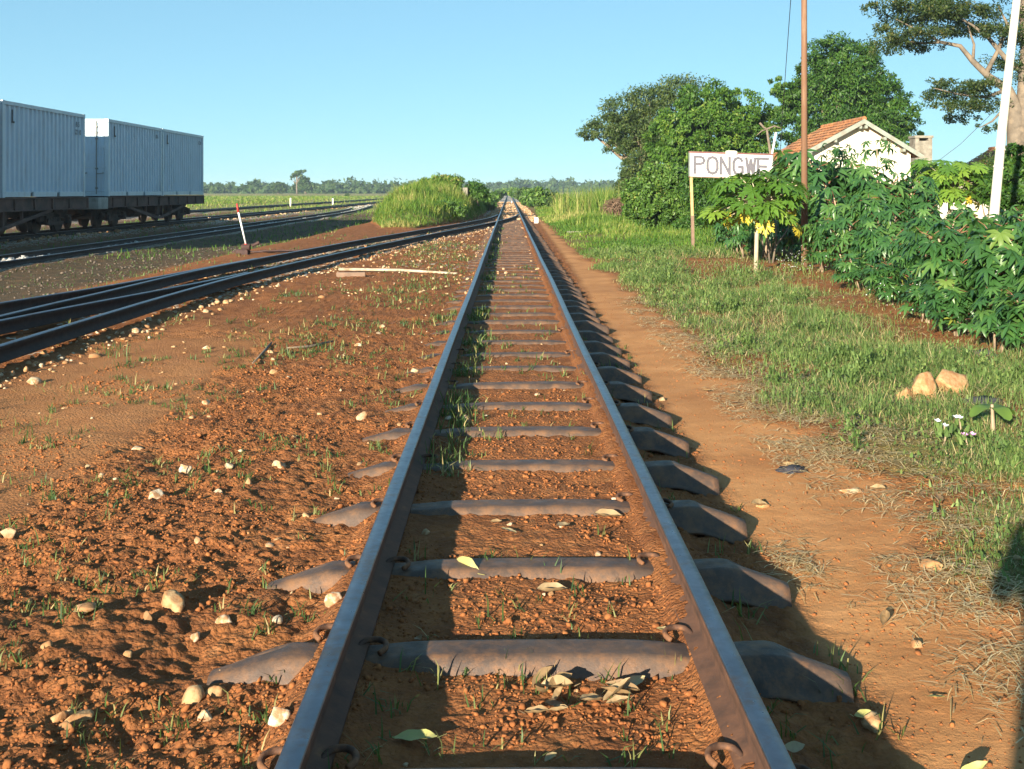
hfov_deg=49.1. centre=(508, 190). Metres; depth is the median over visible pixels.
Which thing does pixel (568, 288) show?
railway sleeper
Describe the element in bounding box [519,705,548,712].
dry leaf
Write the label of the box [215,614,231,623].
stone
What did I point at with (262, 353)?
stick
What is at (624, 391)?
railway sleeper
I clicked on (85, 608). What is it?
stone
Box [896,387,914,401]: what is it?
stone
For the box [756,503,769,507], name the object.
stone
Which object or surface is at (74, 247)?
rail
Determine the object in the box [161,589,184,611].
stone
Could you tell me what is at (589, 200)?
long grass
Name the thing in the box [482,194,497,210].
shrub
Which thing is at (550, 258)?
railway sleeper
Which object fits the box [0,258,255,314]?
rail
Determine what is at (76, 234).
gravel
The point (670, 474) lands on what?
railway sleeper
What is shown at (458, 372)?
grass
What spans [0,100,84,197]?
shipping container
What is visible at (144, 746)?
soil clods
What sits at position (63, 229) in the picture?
rail
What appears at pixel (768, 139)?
dead branch
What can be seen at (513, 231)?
railway sleeper
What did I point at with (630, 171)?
shrub
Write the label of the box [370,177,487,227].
long grass
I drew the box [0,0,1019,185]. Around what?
sky
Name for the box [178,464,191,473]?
stone
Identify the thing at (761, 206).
papaya tree
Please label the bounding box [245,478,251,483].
stone
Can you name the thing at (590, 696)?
dry leaf
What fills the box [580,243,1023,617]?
grass
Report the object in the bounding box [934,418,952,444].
periwinkle
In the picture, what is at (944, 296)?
cassava plant
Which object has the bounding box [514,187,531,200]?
shrub
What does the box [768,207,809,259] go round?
cassava plant
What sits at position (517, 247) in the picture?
railway sleeper
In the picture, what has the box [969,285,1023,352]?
cassava plant
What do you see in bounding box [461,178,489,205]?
shrub
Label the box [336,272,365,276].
timber block
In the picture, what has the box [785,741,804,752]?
dry leaf
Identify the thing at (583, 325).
railway sleeper
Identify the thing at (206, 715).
stone
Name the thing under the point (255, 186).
treeline
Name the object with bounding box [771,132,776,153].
white stick
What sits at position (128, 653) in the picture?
stone
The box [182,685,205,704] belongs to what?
stone
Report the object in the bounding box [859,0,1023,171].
umbrella tree
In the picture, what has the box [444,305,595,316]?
railway sleeper
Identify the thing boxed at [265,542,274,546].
stone
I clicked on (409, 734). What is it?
dry leaf
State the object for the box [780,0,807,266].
telegraph pole
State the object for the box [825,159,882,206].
cassava plant
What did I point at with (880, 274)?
cassava plant
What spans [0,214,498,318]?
rail
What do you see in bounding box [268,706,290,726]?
stone
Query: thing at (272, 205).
rail
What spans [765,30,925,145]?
mango tree
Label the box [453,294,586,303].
railway sleeper
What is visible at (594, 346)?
railway sleeper
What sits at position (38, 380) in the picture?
gravel
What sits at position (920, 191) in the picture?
cassava plant
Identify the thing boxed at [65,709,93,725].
dry leaf
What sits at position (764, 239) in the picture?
cassava plant
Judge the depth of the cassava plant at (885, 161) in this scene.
22.98 m
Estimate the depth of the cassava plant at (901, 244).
13.16 m
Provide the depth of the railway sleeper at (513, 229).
39.00 m
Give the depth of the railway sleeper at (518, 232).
35.99 m
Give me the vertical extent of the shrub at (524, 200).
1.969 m
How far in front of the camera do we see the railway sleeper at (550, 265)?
20.37 m
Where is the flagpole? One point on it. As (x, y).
(998, 169)
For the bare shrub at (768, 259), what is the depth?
20.71 m
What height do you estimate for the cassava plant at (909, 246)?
1.018 m
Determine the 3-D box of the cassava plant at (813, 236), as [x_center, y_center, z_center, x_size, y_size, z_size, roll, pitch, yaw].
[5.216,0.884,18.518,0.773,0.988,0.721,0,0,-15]
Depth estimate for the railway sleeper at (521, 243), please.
28.54 m
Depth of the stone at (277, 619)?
3.66 m
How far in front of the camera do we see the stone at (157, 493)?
4.99 m
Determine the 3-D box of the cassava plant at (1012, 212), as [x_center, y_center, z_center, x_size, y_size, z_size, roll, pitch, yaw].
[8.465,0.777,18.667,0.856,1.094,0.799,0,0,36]
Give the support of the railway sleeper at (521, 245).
on the ground at (172, 656)
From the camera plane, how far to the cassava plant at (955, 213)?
20.56 m
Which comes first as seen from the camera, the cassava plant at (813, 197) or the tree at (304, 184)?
the cassava plant at (813, 197)
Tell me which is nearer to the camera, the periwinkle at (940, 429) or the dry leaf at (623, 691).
the dry leaf at (623, 691)
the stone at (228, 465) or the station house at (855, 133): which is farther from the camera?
the station house at (855, 133)
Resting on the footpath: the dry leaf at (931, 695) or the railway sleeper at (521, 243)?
the dry leaf at (931, 695)
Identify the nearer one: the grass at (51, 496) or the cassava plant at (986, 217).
the grass at (51, 496)
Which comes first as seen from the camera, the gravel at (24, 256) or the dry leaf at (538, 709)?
the dry leaf at (538, 709)
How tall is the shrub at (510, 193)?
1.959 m
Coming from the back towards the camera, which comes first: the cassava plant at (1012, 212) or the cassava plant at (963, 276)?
the cassava plant at (1012, 212)
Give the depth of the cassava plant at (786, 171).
23.15 m
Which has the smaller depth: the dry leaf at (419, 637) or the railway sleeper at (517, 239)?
the dry leaf at (419, 637)
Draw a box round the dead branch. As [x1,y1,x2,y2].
[756,122,779,153]
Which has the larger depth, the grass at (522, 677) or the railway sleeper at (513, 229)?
the railway sleeper at (513, 229)
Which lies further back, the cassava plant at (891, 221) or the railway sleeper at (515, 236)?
the railway sleeper at (515, 236)
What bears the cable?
attached to the umbrella tree at (949, 11)
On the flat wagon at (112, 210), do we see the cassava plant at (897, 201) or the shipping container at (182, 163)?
the shipping container at (182, 163)
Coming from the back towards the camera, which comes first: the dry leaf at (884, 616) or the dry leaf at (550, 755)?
the dry leaf at (884, 616)
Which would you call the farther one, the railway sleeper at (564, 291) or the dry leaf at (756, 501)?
the railway sleeper at (564, 291)
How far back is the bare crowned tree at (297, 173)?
429.71 m
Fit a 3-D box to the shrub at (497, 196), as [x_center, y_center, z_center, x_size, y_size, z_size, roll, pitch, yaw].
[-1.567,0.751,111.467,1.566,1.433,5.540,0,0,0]
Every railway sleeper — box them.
[206,623,853,702]
[257,742,809,768]
[267,552,791,608]
[311,492,747,544]
[348,454,719,495]
[362,421,688,457]
[385,397,671,427]
[392,378,651,403]
[404,362,641,383]
[419,348,629,369]
[425,340,620,355]
[432,327,612,343]
[436,320,608,333]
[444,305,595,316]
[444,312,599,323]
[446,299,589,308]
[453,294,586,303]
[455,289,581,296]
[461,280,574,286]
[461,285,580,292]
[463,276,572,283]
[465,270,566,275]
[466,266,565,273]
[468,264,562,268]
[468,273,568,278]
[470,259,559,263]
[471,261,561,266]
[474,253,554,256]
[474,256,557,261]
[475,251,553,255]
[477,254,557,258]
[478,247,550,250]
[478,249,552,252]
[479,244,548,247]
[480,246,548,248]
[481,241,546,244]
[482,238,544,241]
[484,237,535,238]
[484,243,548,246]
[485,231,539,233]
[485,236,541,238]
[485,240,546,243]
[486,233,537,234]
[486,234,540,236]
[486,235,541,237]
[486,239,541,240]
[489,229,536,230]
[490,226,533,227]
[490,232,539,234]
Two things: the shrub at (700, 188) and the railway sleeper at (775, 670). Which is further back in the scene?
the shrub at (700, 188)
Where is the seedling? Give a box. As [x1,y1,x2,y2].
[969,403,1014,433]
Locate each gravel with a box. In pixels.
[0,203,375,243]
[0,204,371,261]
[0,211,570,388]
[0,214,371,298]
[484,201,540,221]
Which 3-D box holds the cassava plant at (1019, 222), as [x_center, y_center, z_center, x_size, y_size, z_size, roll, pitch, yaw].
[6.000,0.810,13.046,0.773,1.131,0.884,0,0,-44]
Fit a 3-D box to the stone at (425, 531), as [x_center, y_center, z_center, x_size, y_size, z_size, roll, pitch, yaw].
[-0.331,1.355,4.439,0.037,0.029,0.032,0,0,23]
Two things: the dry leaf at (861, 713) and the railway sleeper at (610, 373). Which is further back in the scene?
the railway sleeper at (610, 373)
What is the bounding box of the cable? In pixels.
[933,90,1015,164]
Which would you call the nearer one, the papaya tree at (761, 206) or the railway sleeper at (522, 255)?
the papaya tree at (761, 206)
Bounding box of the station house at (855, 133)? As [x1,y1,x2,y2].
[773,116,933,183]
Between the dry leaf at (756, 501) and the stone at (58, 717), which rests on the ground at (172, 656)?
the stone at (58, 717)
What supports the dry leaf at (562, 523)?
on the ground at (172, 656)
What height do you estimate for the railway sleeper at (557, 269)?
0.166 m
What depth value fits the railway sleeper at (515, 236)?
33.03 m
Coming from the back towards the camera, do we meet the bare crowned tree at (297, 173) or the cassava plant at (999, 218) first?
the bare crowned tree at (297, 173)
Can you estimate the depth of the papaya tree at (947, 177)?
26.39 m
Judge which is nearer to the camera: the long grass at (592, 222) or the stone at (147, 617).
the stone at (147, 617)
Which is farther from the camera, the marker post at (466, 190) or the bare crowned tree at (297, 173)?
the bare crowned tree at (297, 173)
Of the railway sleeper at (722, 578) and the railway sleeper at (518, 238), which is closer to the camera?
the railway sleeper at (722, 578)
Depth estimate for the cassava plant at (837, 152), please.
23.85 m
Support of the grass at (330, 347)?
on the ground at (172, 656)
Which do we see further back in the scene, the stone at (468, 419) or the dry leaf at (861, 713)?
the stone at (468, 419)
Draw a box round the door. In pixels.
[85,123,103,190]
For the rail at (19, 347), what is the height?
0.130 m
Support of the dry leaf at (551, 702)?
on the ground at (172, 656)
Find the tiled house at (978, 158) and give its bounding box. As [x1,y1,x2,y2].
[957,145,1006,187]
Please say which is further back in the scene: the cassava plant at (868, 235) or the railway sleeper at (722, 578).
the cassava plant at (868, 235)
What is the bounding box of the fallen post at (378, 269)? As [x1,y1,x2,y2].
[338,268,456,273]
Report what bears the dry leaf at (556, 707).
on the ground at (172, 656)
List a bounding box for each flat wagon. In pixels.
[0,197,88,234]
[51,195,204,228]
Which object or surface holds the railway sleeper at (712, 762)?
on the ground at (172, 656)
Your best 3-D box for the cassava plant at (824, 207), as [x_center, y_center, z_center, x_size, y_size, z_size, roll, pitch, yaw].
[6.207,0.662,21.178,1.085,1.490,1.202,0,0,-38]
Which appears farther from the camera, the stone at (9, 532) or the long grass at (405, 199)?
the long grass at (405, 199)
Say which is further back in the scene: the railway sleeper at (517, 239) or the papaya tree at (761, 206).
the railway sleeper at (517, 239)
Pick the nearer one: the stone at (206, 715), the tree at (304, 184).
the stone at (206, 715)
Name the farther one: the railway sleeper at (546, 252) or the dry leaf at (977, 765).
the railway sleeper at (546, 252)
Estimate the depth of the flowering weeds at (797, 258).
18.46 m
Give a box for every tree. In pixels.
[269,181,287,193]
[290,169,306,193]
[291,176,315,193]
[575,72,709,164]
[641,77,781,175]
[697,172,809,269]
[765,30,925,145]
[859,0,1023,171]
[906,158,989,215]
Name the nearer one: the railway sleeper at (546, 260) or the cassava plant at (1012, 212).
the cassava plant at (1012, 212)
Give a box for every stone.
[0,527,16,537]
[40,641,52,649]
[50,710,68,723]
[57,720,73,730]
[67,709,73,715]
[73,602,96,614]
[123,650,131,657]
[131,446,143,449]
[143,611,152,623]
[148,488,163,499]
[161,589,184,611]
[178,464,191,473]
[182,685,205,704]
[190,632,199,641]
[194,536,200,543]
[197,710,211,721]
[202,400,210,404]
[205,685,226,697]
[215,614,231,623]
[225,462,233,468]
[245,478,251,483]
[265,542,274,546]
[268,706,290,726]
[272,460,286,467]
[272,615,282,624]
[324,592,341,607]
[356,411,367,419]
[411,368,419,371]
[422,529,429,534]
[463,415,470,421]
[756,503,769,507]
[838,488,862,493]
[861,711,880,732]
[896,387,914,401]
[911,371,936,399]
[911,640,922,647]
[919,558,942,570]
[935,369,968,395]
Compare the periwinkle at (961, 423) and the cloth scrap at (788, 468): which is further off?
the periwinkle at (961, 423)
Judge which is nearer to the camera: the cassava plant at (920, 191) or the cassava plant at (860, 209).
the cassava plant at (860, 209)
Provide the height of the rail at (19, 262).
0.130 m
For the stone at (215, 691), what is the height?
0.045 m
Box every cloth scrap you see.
[775,464,808,473]
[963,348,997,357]
[964,395,1003,404]
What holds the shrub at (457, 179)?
on the ground at (172, 656)
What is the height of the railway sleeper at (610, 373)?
0.182 m
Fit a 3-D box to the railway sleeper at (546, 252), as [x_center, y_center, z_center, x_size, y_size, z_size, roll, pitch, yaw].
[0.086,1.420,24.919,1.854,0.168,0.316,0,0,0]
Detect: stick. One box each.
[252,342,271,363]
[286,340,332,347]
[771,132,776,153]
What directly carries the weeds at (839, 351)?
on the ground at (172, 656)
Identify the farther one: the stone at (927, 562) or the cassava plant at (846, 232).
the cassava plant at (846, 232)
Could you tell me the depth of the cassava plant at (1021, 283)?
9.53 m
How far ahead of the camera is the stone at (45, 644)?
3.34 m
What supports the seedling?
on the ground at (172, 656)
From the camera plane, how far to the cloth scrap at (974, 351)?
9.22 m
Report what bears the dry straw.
on the footpath
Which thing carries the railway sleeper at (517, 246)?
on the ground at (172, 656)
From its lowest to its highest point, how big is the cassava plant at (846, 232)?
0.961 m
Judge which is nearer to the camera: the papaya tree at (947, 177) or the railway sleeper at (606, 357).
the railway sleeper at (606, 357)
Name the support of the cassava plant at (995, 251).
on the ground at (172, 656)
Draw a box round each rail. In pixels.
[0,201,377,236]
[0,202,381,241]
[0,205,371,267]
[0,207,353,259]
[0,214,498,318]
[0,214,518,363]
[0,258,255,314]
[0,272,248,334]
[72,199,382,220]
[190,198,383,210]
[274,196,506,768]
[512,198,795,768]
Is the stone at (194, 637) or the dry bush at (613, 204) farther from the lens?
the dry bush at (613, 204)
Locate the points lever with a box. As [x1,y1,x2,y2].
[231,203,298,254]
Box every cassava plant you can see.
[712,209,732,248]
[713,196,746,254]
[723,219,751,257]
[727,178,761,254]
[743,169,783,256]
[760,170,793,256]
[768,149,831,243]
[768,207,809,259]
[788,149,846,211]
[789,172,848,249]
[797,214,842,271]
[800,183,840,250]
[808,186,849,249]
[815,218,865,272]
[817,143,857,168]
[817,161,874,177]
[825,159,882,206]
[827,253,868,290]
[831,192,892,257]
[841,168,896,247]
[848,221,892,284]
[852,139,899,183]
[857,260,910,304]
[859,208,910,240]
[862,172,914,235]
[863,226,909,284]
[886,224,939,293]
[890,174,940,230]
[894,273,935,322]
[896,226,955,306]
[898,202,942,220]
[899,209,941,234]
[905,192,943,219]
[906,218,978,329]
[918,276,983,335]
[932,209,969,255]
[945,204,978,226]
[948,218,1023,337]
[954,211,1003,259]
[960,224,1023,319]
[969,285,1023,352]
[973,218,1013,230]
[982,209,1003,226]
[989,215,1023,236]
[991,288,1023,350]
[1001,204,1023,225]
[1009,236,1023,298]
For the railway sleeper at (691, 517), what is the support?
on the ground at (172, 656)
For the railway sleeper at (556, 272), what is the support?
on the ground at (172, 656)
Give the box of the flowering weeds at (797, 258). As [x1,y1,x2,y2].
[769,250,983,324]
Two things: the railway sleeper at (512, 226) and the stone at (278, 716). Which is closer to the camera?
the stone at (278, 716)
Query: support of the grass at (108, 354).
on the ground at (172, 656)
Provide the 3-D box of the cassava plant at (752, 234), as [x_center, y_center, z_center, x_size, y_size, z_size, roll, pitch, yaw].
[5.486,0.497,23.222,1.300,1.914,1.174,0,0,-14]
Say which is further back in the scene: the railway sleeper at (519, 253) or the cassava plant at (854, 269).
the railway sleeper at (519, 253)
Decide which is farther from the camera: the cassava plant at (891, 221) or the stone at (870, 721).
the cassava plant at (891, 221)
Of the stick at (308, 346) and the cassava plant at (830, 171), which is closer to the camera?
the stick at (308, 346)
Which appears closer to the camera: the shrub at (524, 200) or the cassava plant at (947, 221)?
the cassava plant at (947, 221)
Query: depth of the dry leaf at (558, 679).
3.07 m
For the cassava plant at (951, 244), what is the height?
1.141 m
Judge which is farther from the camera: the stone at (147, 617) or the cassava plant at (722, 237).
the cassava plant at (722, 237)
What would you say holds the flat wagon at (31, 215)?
on the rail at (19, 237)
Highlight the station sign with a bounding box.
[688,151,772,245]
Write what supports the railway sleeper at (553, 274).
on the ground at (172, 656)
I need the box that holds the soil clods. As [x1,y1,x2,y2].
[0,360,898,768]
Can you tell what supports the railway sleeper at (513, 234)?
on the ground at (172, 656)
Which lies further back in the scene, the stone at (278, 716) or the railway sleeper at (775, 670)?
the railway sleeper at (775, 670)
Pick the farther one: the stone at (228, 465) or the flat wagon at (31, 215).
the flat wagon at (31, 215)
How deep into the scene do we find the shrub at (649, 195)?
37.44 m
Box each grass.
[0,195,386,261]
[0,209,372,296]
[0,229,428,440]
[0,284,457,768]
[248,240,491,364]
[323,265,712,768]
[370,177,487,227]
[418,227,506,476]
[534,203,780,268]
[540,183,658,214]
[577,326,908,768]
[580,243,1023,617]
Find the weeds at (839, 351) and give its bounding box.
[590,242,1023,473]
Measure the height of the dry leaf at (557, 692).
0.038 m
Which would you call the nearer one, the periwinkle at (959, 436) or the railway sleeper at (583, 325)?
the periwinkle at (959, 436)
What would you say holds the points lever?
on the ground at (172, 656)
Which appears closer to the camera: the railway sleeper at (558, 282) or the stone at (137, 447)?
the stone at (137, 447)
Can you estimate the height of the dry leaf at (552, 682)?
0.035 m
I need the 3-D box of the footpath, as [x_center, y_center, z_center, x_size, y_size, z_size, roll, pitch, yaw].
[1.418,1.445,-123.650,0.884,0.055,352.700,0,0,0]
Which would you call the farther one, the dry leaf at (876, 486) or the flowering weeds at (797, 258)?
the flowering weeds at (797, 258)
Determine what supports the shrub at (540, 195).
on the ground at (172, 656)
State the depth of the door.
37.32 m
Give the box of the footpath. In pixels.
[539,221,1023,768]
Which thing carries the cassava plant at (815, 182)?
on the ground at (172, 656)
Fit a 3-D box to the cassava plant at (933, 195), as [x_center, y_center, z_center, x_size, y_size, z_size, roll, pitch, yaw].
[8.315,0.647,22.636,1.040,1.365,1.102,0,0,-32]
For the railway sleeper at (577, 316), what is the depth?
12.16 m
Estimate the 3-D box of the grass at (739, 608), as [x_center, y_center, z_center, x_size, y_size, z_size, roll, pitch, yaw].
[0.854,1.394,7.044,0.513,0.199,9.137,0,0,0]
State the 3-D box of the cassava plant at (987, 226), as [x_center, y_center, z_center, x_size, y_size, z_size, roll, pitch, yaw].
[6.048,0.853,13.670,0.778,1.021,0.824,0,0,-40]
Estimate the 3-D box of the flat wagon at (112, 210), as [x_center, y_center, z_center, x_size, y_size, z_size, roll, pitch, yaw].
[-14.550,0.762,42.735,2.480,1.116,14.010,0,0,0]
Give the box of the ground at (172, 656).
[0,190,1023,768]
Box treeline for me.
[203,176,617,193]
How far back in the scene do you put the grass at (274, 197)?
106.38 m
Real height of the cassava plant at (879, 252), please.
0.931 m
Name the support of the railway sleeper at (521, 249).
on the ground at (172, 656)
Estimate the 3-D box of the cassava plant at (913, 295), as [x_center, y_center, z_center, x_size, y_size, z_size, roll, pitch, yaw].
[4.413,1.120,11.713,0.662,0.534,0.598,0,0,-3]
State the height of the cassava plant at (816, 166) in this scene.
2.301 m
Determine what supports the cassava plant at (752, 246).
on the ground at (172, 656)
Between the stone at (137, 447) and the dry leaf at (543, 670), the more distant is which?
the stone at (137, 447)
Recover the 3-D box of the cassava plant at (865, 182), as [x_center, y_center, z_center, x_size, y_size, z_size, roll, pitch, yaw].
[7.243,0.471,22.753,1.449,1.854,1.267,0,0,-5]
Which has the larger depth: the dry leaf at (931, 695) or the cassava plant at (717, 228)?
the cassava plant at (717, 228)
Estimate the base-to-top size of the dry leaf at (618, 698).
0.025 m
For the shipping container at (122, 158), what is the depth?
38.70 m
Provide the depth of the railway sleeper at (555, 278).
17.39 m
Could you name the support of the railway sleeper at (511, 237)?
on the ground at (172, 656)
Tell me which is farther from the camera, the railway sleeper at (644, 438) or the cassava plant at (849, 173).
the cassava plant at (849, 173)
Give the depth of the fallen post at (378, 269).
18.87 m
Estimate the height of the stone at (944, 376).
0.269 m
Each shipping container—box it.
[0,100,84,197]
[85,119,161,195]
[162,128,203,195]
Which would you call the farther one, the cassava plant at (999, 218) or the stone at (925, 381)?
the cassava plant at (999, 218)
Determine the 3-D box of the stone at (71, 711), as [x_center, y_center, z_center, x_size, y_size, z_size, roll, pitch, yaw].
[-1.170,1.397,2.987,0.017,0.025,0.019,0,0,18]
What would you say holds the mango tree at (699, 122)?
on the ground at (172, 656)
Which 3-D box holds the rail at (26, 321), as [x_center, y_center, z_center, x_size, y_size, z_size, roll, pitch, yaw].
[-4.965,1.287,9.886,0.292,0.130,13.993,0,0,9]
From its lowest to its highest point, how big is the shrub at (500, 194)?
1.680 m
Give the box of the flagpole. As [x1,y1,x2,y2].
[989,0,1020,220]
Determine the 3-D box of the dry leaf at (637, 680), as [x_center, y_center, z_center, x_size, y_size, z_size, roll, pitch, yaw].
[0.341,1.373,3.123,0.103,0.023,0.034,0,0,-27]
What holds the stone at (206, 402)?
on the ground at (172, 656)
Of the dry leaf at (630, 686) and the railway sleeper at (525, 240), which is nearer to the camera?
the dry leaf at (630, 686)
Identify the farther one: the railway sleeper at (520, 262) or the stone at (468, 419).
the railway sleeper at (520, 262)
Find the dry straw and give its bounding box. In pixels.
[609,256,1023,743]
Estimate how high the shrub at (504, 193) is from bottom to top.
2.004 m
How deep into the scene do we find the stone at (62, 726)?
2.89 m
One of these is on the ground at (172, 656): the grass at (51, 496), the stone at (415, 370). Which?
the grass at (51, 496)
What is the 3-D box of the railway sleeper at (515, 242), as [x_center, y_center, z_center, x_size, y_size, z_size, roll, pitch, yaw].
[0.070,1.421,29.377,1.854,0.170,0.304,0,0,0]
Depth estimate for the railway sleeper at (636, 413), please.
6.96 m
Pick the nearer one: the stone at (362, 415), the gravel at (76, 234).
the stone at (362, 415)
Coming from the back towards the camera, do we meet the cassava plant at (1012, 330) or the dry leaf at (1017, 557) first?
the cassava plant at (1012, 330)
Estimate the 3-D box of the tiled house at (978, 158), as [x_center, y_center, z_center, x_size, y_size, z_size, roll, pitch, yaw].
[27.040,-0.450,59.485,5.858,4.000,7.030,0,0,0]
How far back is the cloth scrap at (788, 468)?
5.74 m
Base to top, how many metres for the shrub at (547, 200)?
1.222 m
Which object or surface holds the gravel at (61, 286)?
on the ground at (172, 656)
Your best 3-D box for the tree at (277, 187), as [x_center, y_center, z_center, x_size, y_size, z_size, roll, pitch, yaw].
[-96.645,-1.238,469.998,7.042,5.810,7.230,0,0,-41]
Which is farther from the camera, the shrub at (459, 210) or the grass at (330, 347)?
the shrub at (459, 210)
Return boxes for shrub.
[405,172,464,186]
[439,197,467,217]
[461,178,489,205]
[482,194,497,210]
[489,191,499,202]
[494,190,503,200]
[496,188,506,196]
[507,188,519,197]
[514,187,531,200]
[518,186,539,207]
[528,186,561,207]
[544,193,569,205]
[612,147,662,196]
[619,161,696,228]
[671,174,745,230]
[761,220,790,262]
[962,151,994,218]
[974,142,1023,216]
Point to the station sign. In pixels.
(726, 164)
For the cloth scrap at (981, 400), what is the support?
on the ground at (172, 656)
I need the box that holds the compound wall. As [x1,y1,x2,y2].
[938,188,987,218]
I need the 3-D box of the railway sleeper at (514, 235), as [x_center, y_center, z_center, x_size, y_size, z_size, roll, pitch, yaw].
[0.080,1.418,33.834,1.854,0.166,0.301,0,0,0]
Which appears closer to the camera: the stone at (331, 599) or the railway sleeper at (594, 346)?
the stone at (331, 599)
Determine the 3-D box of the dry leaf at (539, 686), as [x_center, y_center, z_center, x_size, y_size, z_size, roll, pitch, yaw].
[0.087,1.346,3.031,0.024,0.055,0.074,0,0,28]
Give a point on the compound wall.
(944, 206)
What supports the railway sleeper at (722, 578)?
on the ground at (172, 656)
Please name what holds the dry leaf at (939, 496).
on the ground at (172, 656)
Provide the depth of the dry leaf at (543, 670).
3.17 m
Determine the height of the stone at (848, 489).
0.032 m
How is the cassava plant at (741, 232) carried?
on the ground at (172, 656)
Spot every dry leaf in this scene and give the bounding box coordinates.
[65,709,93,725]
[392,729,446,740]
[414,634,421,639]
[457,556,483,574]
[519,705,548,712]
[530,582,567,591]
[532,661,556,685]
[533,681,546,692]
[541,675,579,687]
[542,752,556,761]
[544,698,569,705]
[547,672,571,691]
[547,704,567,711]
[552,679,564,698]
[554,522,569,525]
[579,693,602,700]
[588,509,620,516]
[597,677,629,704]
[598,679,638,690]
[601,685,638,696]
[606,695,633,703]
[629,675,644,684]
[747,499,766,505]
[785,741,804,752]
[850,709,870,717]
[870,484,884,488]
[880,610,889,627]
[927,694,947,696]
[936,493,943,501]
[961,761,987,768]
[1012,555,1021,559]
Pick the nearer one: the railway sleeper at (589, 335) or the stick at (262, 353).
the stick at (262, 353)
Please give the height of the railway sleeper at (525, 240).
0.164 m
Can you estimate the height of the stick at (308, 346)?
0.029 m
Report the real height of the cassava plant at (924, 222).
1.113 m
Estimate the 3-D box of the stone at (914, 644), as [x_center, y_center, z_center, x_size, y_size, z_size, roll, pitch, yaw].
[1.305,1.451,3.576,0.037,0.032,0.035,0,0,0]
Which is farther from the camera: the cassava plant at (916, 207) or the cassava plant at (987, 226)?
the cassava plant at (916, 207)
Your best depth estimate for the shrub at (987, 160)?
32.91 m
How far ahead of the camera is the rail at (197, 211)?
91.49 m
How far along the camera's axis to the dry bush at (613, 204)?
49.81 m
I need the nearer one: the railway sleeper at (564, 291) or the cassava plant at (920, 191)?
the railway sleeper at (564, 291)
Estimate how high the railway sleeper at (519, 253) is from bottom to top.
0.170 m
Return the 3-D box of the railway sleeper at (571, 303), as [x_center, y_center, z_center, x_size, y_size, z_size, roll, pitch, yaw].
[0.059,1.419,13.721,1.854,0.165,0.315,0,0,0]
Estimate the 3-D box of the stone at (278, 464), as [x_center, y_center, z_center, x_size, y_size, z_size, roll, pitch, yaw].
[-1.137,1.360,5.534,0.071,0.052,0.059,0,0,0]
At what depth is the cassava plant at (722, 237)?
24.09 m
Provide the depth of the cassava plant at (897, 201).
22.19 m
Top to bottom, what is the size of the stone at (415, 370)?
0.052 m
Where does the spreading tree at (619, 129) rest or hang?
on the ground at (172, 656)
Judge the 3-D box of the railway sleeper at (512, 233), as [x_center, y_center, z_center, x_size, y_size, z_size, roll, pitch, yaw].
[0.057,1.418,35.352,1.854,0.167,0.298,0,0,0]
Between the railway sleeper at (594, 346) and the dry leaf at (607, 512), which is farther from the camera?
the railway sleeper at (594, 346)
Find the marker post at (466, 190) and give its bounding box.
[463,187,467,196]
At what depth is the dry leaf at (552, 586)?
3.81 m
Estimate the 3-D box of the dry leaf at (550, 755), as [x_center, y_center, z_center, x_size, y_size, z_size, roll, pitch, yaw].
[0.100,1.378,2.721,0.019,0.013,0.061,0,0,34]
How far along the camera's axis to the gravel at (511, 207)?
71.94 m
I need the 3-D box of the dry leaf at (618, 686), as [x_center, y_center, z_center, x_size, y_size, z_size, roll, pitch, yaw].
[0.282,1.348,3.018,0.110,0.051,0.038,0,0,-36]
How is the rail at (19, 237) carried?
on the ground at (172, 656)
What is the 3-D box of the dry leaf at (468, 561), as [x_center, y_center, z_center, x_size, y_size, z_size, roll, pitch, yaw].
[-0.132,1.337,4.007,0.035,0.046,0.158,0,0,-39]
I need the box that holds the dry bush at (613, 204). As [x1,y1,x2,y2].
[599,197,623,216]
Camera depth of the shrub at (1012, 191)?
23.78 m
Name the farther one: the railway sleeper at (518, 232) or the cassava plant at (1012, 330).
the railway sleeper at (518, 232)
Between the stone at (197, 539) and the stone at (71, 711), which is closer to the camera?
the stone at (71, 711)
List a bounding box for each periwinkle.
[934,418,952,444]
[945,429,984,453]
[950,415,969,444]

